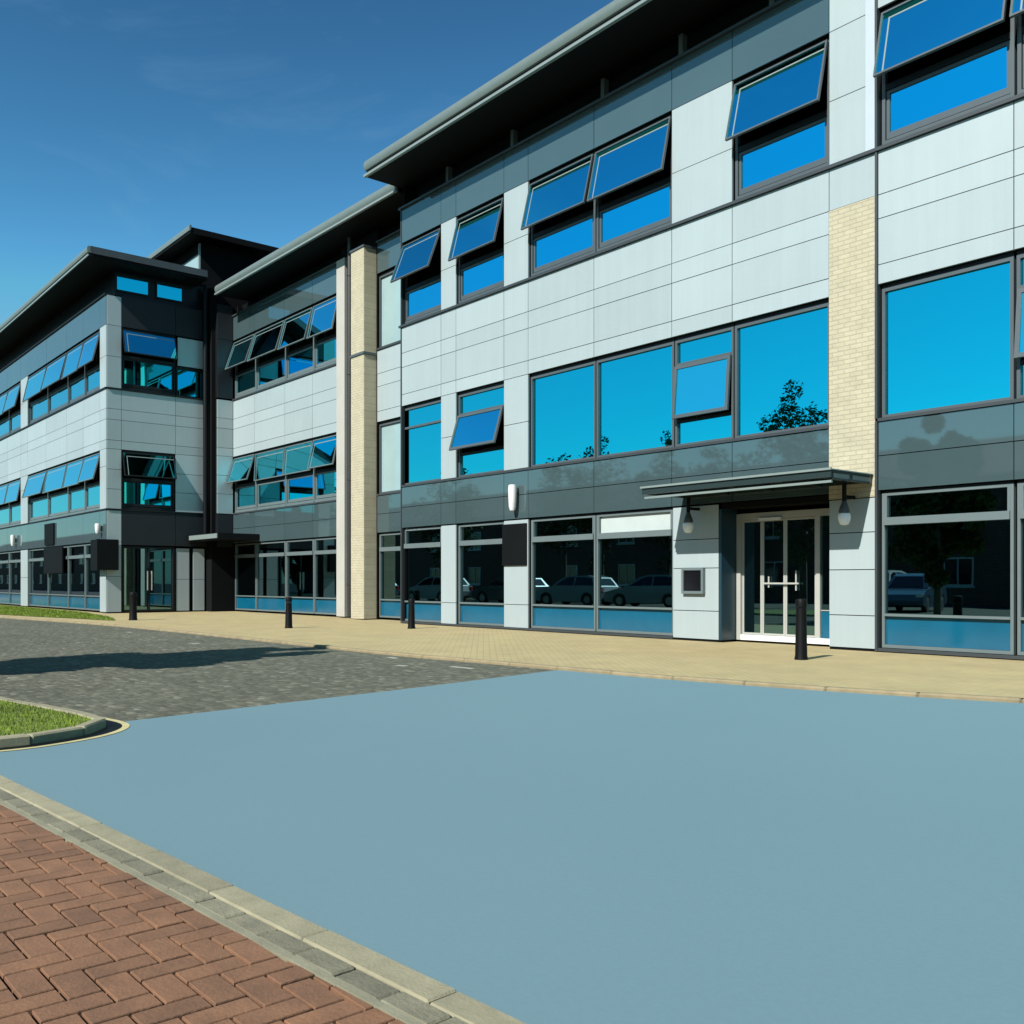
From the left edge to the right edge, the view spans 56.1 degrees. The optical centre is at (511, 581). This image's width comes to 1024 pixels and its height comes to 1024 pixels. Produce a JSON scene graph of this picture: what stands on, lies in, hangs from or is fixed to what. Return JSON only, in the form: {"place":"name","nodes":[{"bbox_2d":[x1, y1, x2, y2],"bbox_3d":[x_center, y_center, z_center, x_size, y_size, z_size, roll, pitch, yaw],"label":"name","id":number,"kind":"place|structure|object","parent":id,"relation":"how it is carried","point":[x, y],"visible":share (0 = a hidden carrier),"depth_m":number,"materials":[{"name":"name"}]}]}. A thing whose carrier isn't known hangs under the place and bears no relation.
{"place":"outdoors","nodes":[
{"label":"outdoors","id":0,"kind":"place"},
{"bbox_2d":[0,699,91,735],"bbox_3d":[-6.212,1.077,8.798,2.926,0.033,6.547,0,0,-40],"label":"grass","id":1,"kind":"structure","parent":0,"point":[28,713],"depth_m":7.57,"materials":[{"name":"green plant"}]},
{"bbox_2d":[0,605,114,619],"bbox_3d":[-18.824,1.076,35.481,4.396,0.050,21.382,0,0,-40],"label":"grass","id":2,"kind":"structure","parent":0,"point":[15,610],"depth_m":33.28,"materials":[{"name":"green plant"}]},
{"bbox_2d":[0,225,278,612],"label":"office wing","id":3,"kind":"structure","parent":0,"point":[117,387],"depth_m":35.88,"materials":[{"name":"white metal"}]},
{"bbox_2d":[0,391,8,438],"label":"window","id":4,"kind":"structure","parent":3,"relation":"in","point":[4,423],"depth_m":46.00,"materials":[{"name":"blue glass"}]},
{"bbox_2d":[0,482,9,527],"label":"window","id":5,"kind":"structure","parent":3,"relation":"in","point":[4,510],"depth_m":45.96,"materials":[{"name":"blue glass"}]},
{"bbox_2d":[0,551,9,603],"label":"window","id":6,"kind":"structure","parent":3,"relation":"in","point":[4,556],"depth_m":46.26,"materials":[{"name":"black glass"}]},
{"bbox_2d":[2,382,20,434],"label":"window","id":7,"kind":"structure","parent":3,"relation":"in","point":[12,395],"depth_m":44.42,"materials":[{"name":"blue glass"}]},
{"bbox_2d":[4,478,20,525],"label":"window","id":8,"kind":"structure","parent":3,"relation":"in","point":[13,488],"depth_m":44.42,"materials":[{"name":"blue glass"}]},
{"bbox_2d":[10,535,15,545],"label":"wall lamp","id":9,"kind":"object","parent":3,"relation":"attached to","point":[13,539],"visible":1,"depth_m":43.83,"materials":[{"name":"white plastic"}]},
{"bbox_2d":[9,550,21,604],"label":"window","id":10,"kind":"structure","parent":3,"relation":"in","point":[15,577],"depth_m":44.57,"materials":[{"name":"black glass"}]},
{"bbox_2d":[22,365,47,424],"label":"window","id":11,"kind":"structure","parent":3,"relation":"in","point":[38,409],"depth_m":41.27,"materials":[{"name":"blue glass"}]},
{"bbox_2d":[22,469,47,522],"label":"window","id":12,"kind":"structure","parent":3,"relation":"in","point":[38,507],"depth_m":41.22,"materials":[{"name":"blue glass"}]},
{"bbox_2d":[29,548,47,606],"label":"window","id":13,"kind":"structure","parent":3,"relation":"in","point":[38,581],"depth_m":41.49,"materials":[{"name":"black glass"}]},
{"bbox_2d":[44,523,54,545],"bbox_3d":[-19.021,-1.960,39.479,0.068,0.880,1.350,0,0,-40],"label":"sign panel","id":14,"kind":"object","parent":3,"relation":"attached to","point":[49,533],"visible":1,"depth_m":39.35,"materials":[{"name":"black metal"}]},
{"bbox_2d":[44,546,63,573],"bbox_3d":[-18.552,-0.885,38.829,0.060,1.070,2.750,0,0,-40],"label":"sign panel","id":15,"kind":"object","parent":3,"relation":"attached to","point":[53,559],"visible":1,"depth_m":38.59,"materials":[{"name":"black metal"}]},
{"bbox_2d":[40,352,67,414],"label":"window","id":16,"kind":"structure","parent":3,"relation":"in","point":[57,398],"depth_m":38.88,"materials":[{"name":"blue glass"}]},
{"bbox_2d":[42,462,68,518],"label":"window","id":17,"kind":"structure","parent":3,"relation":"in","point":[58,501],"depth_m":38.88,"materials":[{"name":"blue glass"}]},
{"bbox_2d":[48,545,68,607],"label":"window","id":18,"kind":"structure","parent":3,"relation":"in","point":[57,582],"depth_m":38.88,"materials":[{"name":"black glass"}]},
{"bbox_2d":[61,340,84,404],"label":"window","id":19,"kind":"structure","parent":3,"relation":"in","point":[76,386],"depth_m":36.92,"materials":[{"name":"blue glass"}]},
{"bbox_2d":[62,457,84,514],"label":"window","id":20,"kind":"structure","parent":3,"relation":"in","point":[76,496],"depth_m":36.94,"materials":[{"name":"blue glass"}]},
{"bbox_2d":[68,544,84,609],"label":"window","id":21,"kind":"structure","parent":3,"relation":"in","point":[76,553],"depth_m":37.05,"materials":[{"name":"black glass"}]},
{"bbox_2d":[76,331,99,395],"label":"window","id":22,"kind":"structure","parent":3,"relation":"in","point":[92,376],"depth_m":35.29,"materials":[{"name":"blue glass"}]},
{"bbox_2d":[77,452,99,511],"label":"window","id":23,"kind":"structure","parent":3,"relation":"in","point":[89,464],"depth_m":35.29,"materials":[{"name":"blue glass"}]},
{"bbox_2d":[85,543,100,610],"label":"window","id":24,"kind":"structure","parent":3,"relation":"in","point":[92,577],"depth_m":35.57,"materials":[{"name":"black glass"}]},
{"bbox_2d":[95,523,101,533],"bbox_3d":[-14.726,-1.900,34.175,0.238,0.360,0.200,0,0,-40],"label":"wall lamp","id":25,"kind":"object","parent":3,"relation":"attached to","point":[98,528],"visible":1,"depth_m":34.09,"materials":[{"name":"white plastic"}]},
{"bbox_2d":[91,539,118,569],"bbox_3d":[-14.535,-0.960,34.125,0.730,1.080,1.120,0,0,-40],"label":"sign panel","id":26,"kind":"object","parent":3,"relation":"attached to","point":[104,554],"visible":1,"depth_m":33.73,"materials":[{"name":"black metal"}]},
{"bbox_2d":[115,273,149,296],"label":"window","id":27,"kind":"structure","parent":3,"relation":"in","point":[123,283],"depth_m":34.47,"materials":[{"name":"blue glass"}]},
{"bbox_2d":[121,546,174,611],"bbox_3d":[-13.188,-0.105,34.858,1.880,2.350,0.167,0,0,-40],"label":"entrance door","id":28,"kind":"structure","parent":3,"relation":"in","point":[159,580],"depth_m":34.86,"materials":[{"name":"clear glass"}]},
{"bbox_2d":[121,450,176,511],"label":"window","id":29,"kind":"structure","parent":3,"relation":"in","point":[140,494],"depth_m":34.81,"materials":[{"name":"blue glass"}]},
{"bbox_2d":[121,327,177,394],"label":"window","id":30,"kind":"structure","parent":3,"relation":"in","point":[137,373],"depth_m":34.82,"materials":[{"name":"blue glass"}]},
{"bbox_2d":[155,281,183,302],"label":"window","id":31,"kind":"structure","parent":3,"relation":"in","point":[164,291],"depth_m":35.32,"materials":[{"name":"blue glass"}]},
{"bbox_2d":[176,366,202,398],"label":"window","id":32,"kind":"structure","parent":3,"relation":"in","point":[189,381],"depth_m":35.89,"materials":[{"name":"blue glass"}]},
{"bbox_2d":[0,805,405,1023],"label":"brick paving","id":33,"kind":"structure","parent":0,"point":[93,939],"depth_m":2.70,"materials":[{"name":"red brick"}]},
{"bbox_2d":[0,618,553,751],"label":"road","id":34,"kind":"structure","parent":0,"point":[124,674],"depth_m":12.36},
{"bbox_2d":[0,720,121,749],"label":"channel","id":35,"kind":"object","parent":34,"relation":"on","point":[112,726],"visible":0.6,"depth_m":7.12,"materials":[{"name":"black paint"}]},
{"bbox_2d":[0,717,129,751],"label":"road line","id":36,"kind":"object","parent":34,"relation":"on","point":[125,725],"visible":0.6,"depth_m":7.11,"materials":[{"name":"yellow paint"}]},
{"bbox_2d":[191,643,472,668],"bbox_3d":[-4.838,1.149,17.279,0.838,0.001,12.519,0,0,-43],"label":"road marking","id":37,"kind":"object","parent":34,"relation":"on","point":[386,657],"visible":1,"depth_m":13.20,"materials":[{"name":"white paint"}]},
{"bbox_2d":[0,670,1023,1023],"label":"road coating","id":38,"kind":"object","parent":34,"relation":"on","point":[558,846],"visible":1,"depth_m":4.40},
{"bbox_2d":[0,0,613,324],"label":"sky","id":39,"kind":"structure","parent":0,"point":[126,126],"materials":[{"name":"blue"}]},
{"bbox_2d":[214,184,402,618],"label":"office wing","id":40,"kind":"structure","parent":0,"point":[314,361],"depth_m":30.89,"materials":[{"name":"white metal"}]},
{"bbox_2d":[225,332,256,397],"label":"window","id":41,"kind":"structure","parent":40,"relation":"in","point":[245,380],"depth_m":35.53,"materials":[{"name":"blue glass"}]},
{"bbox_2d":[226,452,256,512],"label":"window","id":42,"kind":"structure","parent":40,"relation":"in","point":[245,494],"depth_m":35.53,"materials":[{"name":"blue glass"}]},
{"bbox_2d":[235,542,256,610],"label":"window","id":43,"kind":"structure","parent":40,"relation":"in","point":[245,553],"depth_m":35.67,"materials":[{"name":"black glass"}]},
{"bbox_2d":[247,318,285,390],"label":"window","id":44,"kind":"structure","parent":40,"relation":"in","point":[270,372],"depth_m":33.88,"materials":[{"name":"blue glass"}]},
{"bbox_2d":[254,445,285,509],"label":"window","id":45,"kind":"structure","parent":40,"relation":"in","point":[269,463],"depth_m":33.94,"materials":[{"name":"blue glass"}]},
{"bbox_2d":[256,540,285,611],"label":"window","id":46,"kind":"structure","parent":40,"relation":"in","point":[270,555],"depth_m":34.00,"materials":[{"name":"black glass"}]},
{"bbox_2d":[277,305,314,379],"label":"window","id":47,"kind":"structure","parent":40,"relation":"in","point":[299,361],"depth_m":32.21,"materials":[{"name":"blue glass"}]},
{"bbox_2d":[283,438,314,505],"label":"window","id":48,"kind":"structure","parent":40,"relation":"in","point":[299,487],"depth_m":32.26,"materials":[{"name":"blue glass"}]},
{"bbox_2d":[286,538,314,613],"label":"window","id":49,"kind":"structure","parent":40,"relation":"in","point":[299,552],"depth_m":32.26,"materials":[{"name":"black glass"}]},
{"bbox_2d":[306,295,335,369],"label":"window","id":50,"kind":"structure","parent":40,"relation":"in","point":[323,314],"depth_m":30.84,"materials":[{"name":"blue glass"}]},
{"bbox_2d":[307,433,335,501],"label":"window","id":51,"kind":"structure","parent":40,"relation":"in","point":[323,450],"depth_m":30.86,"materials":[{"name":"blue glass"}]},
{"bbox_2d":[314,536,335,614],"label":"window","id":52,"kind":"structure","parent":40,"relation":"in","point":[324,547],"depth_m":30.99,"materials":[{"name":"black glass"}]},
{"bbox_2d":[379,268,399,346],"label":"window","id":53,"kind":"structure","parent":40,"relation":"in","point":[389,293],"depth_m":28.09,"materials":[{"name":"white glass"}]},
{"bbox_2d":[379,418,399,493],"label":"window","id":54,"kind":"structure","parent":40,"relation":"in","point":[389,431],"depth_m":28.05,"materials":[{"name":"white glass"}]},
{"bbox_2d":[379,532,399,617],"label":"window","id":55,"kind":"structure","parent":40,"relation":"in","point":[389,543],"depth_m":28.05,"materials":[{"name":"black glass"}]},
{"bbox_2d":[0,604,1023,697],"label":"pavement","id":56,"kind":"structure","parent":0,"point":[822,665],"depth_m":15.12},
{"bbox_2d":[129,592,137,619],"bbox_3d":[-11.012,0.704,27.900,0.246,0.812,0.246,0,0,-40],"label":"bollard","id":57,"kind":"object","parent":56,"relation":"on","point":[133,608],"visible":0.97,"depth_m":27.82,"materials":[{"name":"black metal"}]},
{"bbox_2d":[285,597,292,627],"bbox_3d":[-5.371,0.734,23.095,0.190,0.752,0.190,0,0,-40],"label":"bollard","id":58,"kind":"object","parent":56,"relation":"on","point":[288,615],"visible":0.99,"depth_m":23.03,"materials":[{"name":"black metal"}]},
{"bbox_2d":[407,599,414,628],"bbox_3d":[-2.391,0.754,22.840,0.190,0.712,0.190,0,0,-40],"label":"bollard","id":59,"kind":"object","parent":56,"relation":"on","point":[411,613],"visible":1,"depth_m":22.77,"materials":[{"name":"black metal"}]},
{"bbox_2d":[794,599,807,659],"bbox_3d":[4.135,0.674,13.727,0.190,0.872,0.190,0,0,-40],"label":"bollard","id":60,"kind":"object","parent":56,"relation":"on","point":[801,637],"visible":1,"depth_m":13.66,"materials":[{"name":"black metal"}]},
{"bbox_2d":[363,0,1023,660],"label":"office wing","id":61,"kind":"structure","parent":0,"point":[747,276],"depth_m":17.62,"materials":[{"name":"white metal"}]},
{"bbox_2d":[390,227,440,322],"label":"window","id":62,"kind":"structure","parent":61,"relation":"in","point":[422,299],"depth_m":25.10,"materials":[{"name":"blue glass"}]},
{"bbox_2d":[405,398,441,484],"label":"window","id":63,"kind":"structure","parent":61,"relation":"in","point":[423,424],"depth_m":25.19,"materials":[{"name":"blue glass"}]},
{"bbox_2d":[404,525,444,622],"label":"window","id":64,"kind":"structure","parent":61,"relation":"in","point":[422,544],"depth_m":25.14,"materials":[{"name":"black glass"}]},
{"bbox_2d":[448,196,503,303],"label":"window","id":65,"kind":"structure","parent":61,"relation":"in","point":[474,230],"depth_m":23.18,"materials":[{"name":"blue glass"}]},
{"bbox_2d":[449,382,503,476],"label":"window","id":66,"kind":"structure","parent":61,"relation":"in","point":[480,410],"depth_m":23.21,"materials":[{"name":"blue glass"}]},
{"bbox_2d":[458,521,504,625],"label":"window","id":67,"kind":"structure","parent":61,"relation":"in","point":[480,568],"depth_m":23.30,"materials":[{"name":"black glass"}]},
{"bbox_2d":[508,484,517,510],"bbox_3d":[0.025,-1.930,22.013,0.238,0.600,0.200,0,0,-40],"label":"wall lamp","id":68,"kind":"object","parent":61,"relation":"attached to","point":[512,495],"visible":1,"depth_m":21.93,"materials":[{"name":"white plastic"}]},
{"bbox_2d":[502,523,526,565],"bbox_3d":[0.054,-0.860,22.127,0.042,0.960,0.860,0,0,-40],"label":"sign panel","id":69,"kind":"object","parent":61,"relation":"attached to","point":[514,544],"visible":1,"depth_m":22.09,"materials":[{"name":"black metal"}]},
{"bbox_2d":[520,151,596,275],"bbox_3d":[0.999,-7.988,20.937,0.415,2.195,2.080,0,0,-40],"label":"window","id":70,"kind":"structure","parent":61,"relation":"in","point":[565,188],"depth_m":20.94,"materials":[{"name":"blue glass"}]},
{"bbox_2d":[531,358,596,466],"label":"window","id":71,"kind":"structure","parent":61,"relation":"in","point":[563,399],"depth_m":21.02,"materials":[{"name":"blue glass"}]},
{"bbox_2d":[531,514,596,630],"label":"window","id":72,"kind":"structure","parent":61,"relation":"in","point":[563,548],"depth_m":21.02,"materials":[{"name":"black glass"}]},
{"bbox_2d":[587,114,671,251],"bbox_3d":[2.361,-7.988,19.311,0.396,2.195,2.100,0,0,-40],"label":"window","id":73,"kind":"structure","parent":61,"relation":"in","point":[640,154],"depth_m":19.31,"materials":[{"name":"blue glass"}]},
{"bbox_2d":[596,338,674,457],"bbox_3d":[2.487,-3.658,19.403,0.085,2.115,2.120,0,0,-40],"label":"window","id":74,"kind":"structure","parent":61,"relation":"in","point":[634,387],"depth_m":19.39,"materials":[{"name":"blue glass"}]},
{"bbox_2d":[596,507,674,635],"bbox_3d":[2.473,-0.201,19.392,0.120,2.482,2.120,0,0,-40],"label":"window","id":75,"kind":"structure","parent":61,"relation":"in","point":[634,549],"depth_m":19.41,"materials":[{"name":"black glass"}]},
{"bbox_2d":[683,497,699,532],"bbox_3d":[3.349,-1.242,17.883,0.398,0.665,0.200,0,0,-40],"label":"canopy lamp","id":76,"kind":"object","parent":61,"relation":"hanging from","point":[688,525],"visible":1,"depth_m":17.78,"materials":[{"name":"white paint"}]},
{"bbox_2d":[681,567,704,593],"bbox_3d":[3.409,-0.025,18.063,0.072,0.490,0.520,0,0,-40],"label":"entry panel","id":77,"kind":"object","parent":61,"relation":"attached to","point":[692,580],"visible":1,"depth_m":18.04,"materials":[{"name":"black plastic"}]},
{"bbox_2d":[671,323,734,446],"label":"window","id":78,"kind":"structure","parent":61,"relation":"in","point":[704,360],"depth_m":17.96,"materials":[{"name":"blue glass"}]},
{"bbox_2d":[725,36,829,199],"bbox_3d":[4.580,-7.988,16.624,0.415,2.195,1.930,0,0,-40],"label":"window","id":79,"kind":"structure","parent":61,"relation":"in","point":[793,83],"depth_m":16.61,"materials":[{"name":"blue glass"}]},
{"bbox_2d":[735,299,828,437],"bbox_3d":[4.703,-3.658,16.733,0.085,2.115,1.940,0,0,-40],"label":"window","id":80,"kind":"structure","parent":61,"relation":"in","point":[782,357],"depth_m":16.72,"materials":[{"name":"blue glass"}]},
{"bbox_2d":[736,508,829,644],"bbox_3d":[4.898,-0.095,17.058,0.190,2.330,2.170,0,0,-40],"label":"entrance door","id":81,"kind":"structure","parent":61,"relation":"in","point":[783,557],"depth_m":17.18,"materials":[{"name":"glass"}]},
{"bbox_2d":[838,483,855,524],"bbox_3d":[5.393,-1.242,15.421,0.398,0.665,0.200,0,0,-40],"label":"canopy lamp","id":82,"kind":"object","parent":61,"relation":"hanging from","point":[844,516],"visible":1,"depth_m":15.31,"materials":[{"name":"white paint"}]},
{"bbox_2d":[873,0,1016,144],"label":"window","id":83,"kind":"structure","parent":61,"relation":"in","point":[984,74],"depth_m":14.47,"materials":[{"name":"blue glass"}]},
{"bbox_2d":[882,252,1015,417],"bbox_3d":[6.552,-3.658,14.506,0.085,2.115,2.010,0,0,-40],"label":"window","id":84,"kind":"structure","parent":61,"relation":"in","point":[948,335],"depth_m":14.46,"materials":[{"name":"blue glass"}]},
{"bbox_2d":[882,481,1015,654],"bbox_3d":[6.539,-0.201,14.495,0.120,2.482,2.010,0,0,-40],"label":"window","id":85,"kind":"structure","parent":61,"relation":"in","point":[949,552],"depth_m":14.45,"materials":[{"name":"black glass"}]},
{"bbox_2d":[1009,0,1023,93],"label":"window","id":86,"kind":"structure","parent":61,"relation":"in","point":[1017,6],"depth_m":13.63,"materials":[{"name":"blue glass"}]},
{"bbox_2d":[1014,249,1023,398],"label":"window","id":87,"kind":"structure","parent":61,"relation":"in","point":[1019,322],"depth_m":13.59,"materials":[{"name":"blue glass"}]},
{"bbox_2d":[1017,480,1023,654],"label":"window","id":88,"kind":"structure","parent":61,"relation":"in","point":[1020,485],"depth_m":13.65,"materials":[{"name":"black glass"}]},
{"label":"ground","id":89,"kind":"structure","parent":0,"visible":0},
{"bbox_2d":[0,697,105,747],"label":"kerb","id":90,"kind":"structure","parent":89,"relation":"on","point":[95,723],"depth_m":7.08,"materials":[{"name":"concrete"}]},
{"bbox_2d":[0,800,422,1023],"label":"path edging","id":91,"kind":"object","parent":89,"relation":"on","point":[282,954],"depth_m":2.89,"materials":[{"name":"concrete"}]},
{"bbox_2d":[0,789,468,1023],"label":"path edging","id":92,"kind":"object","parent":89,"relation":"on","point":[417,1009],"visible":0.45,"depth_m":2.94,"materials":[{"name":"grey concrete"}]},
{"bbox_2d":[0,775,525,1023],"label":"kerb","id":93,"kind":"structure","parent":89,"relation":"on","point":[450,1001],"depth_m":2.97,"materials":[{"name":"concrete"}]},
{"bbox_2d":[0,616,1023,702],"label":"kerb","id":94,"kind":"structure","parent":89,"relation":"on","point":[830,688],"depth_m":11.76,"materials":[{"name":"beige concrete"}]}
]}

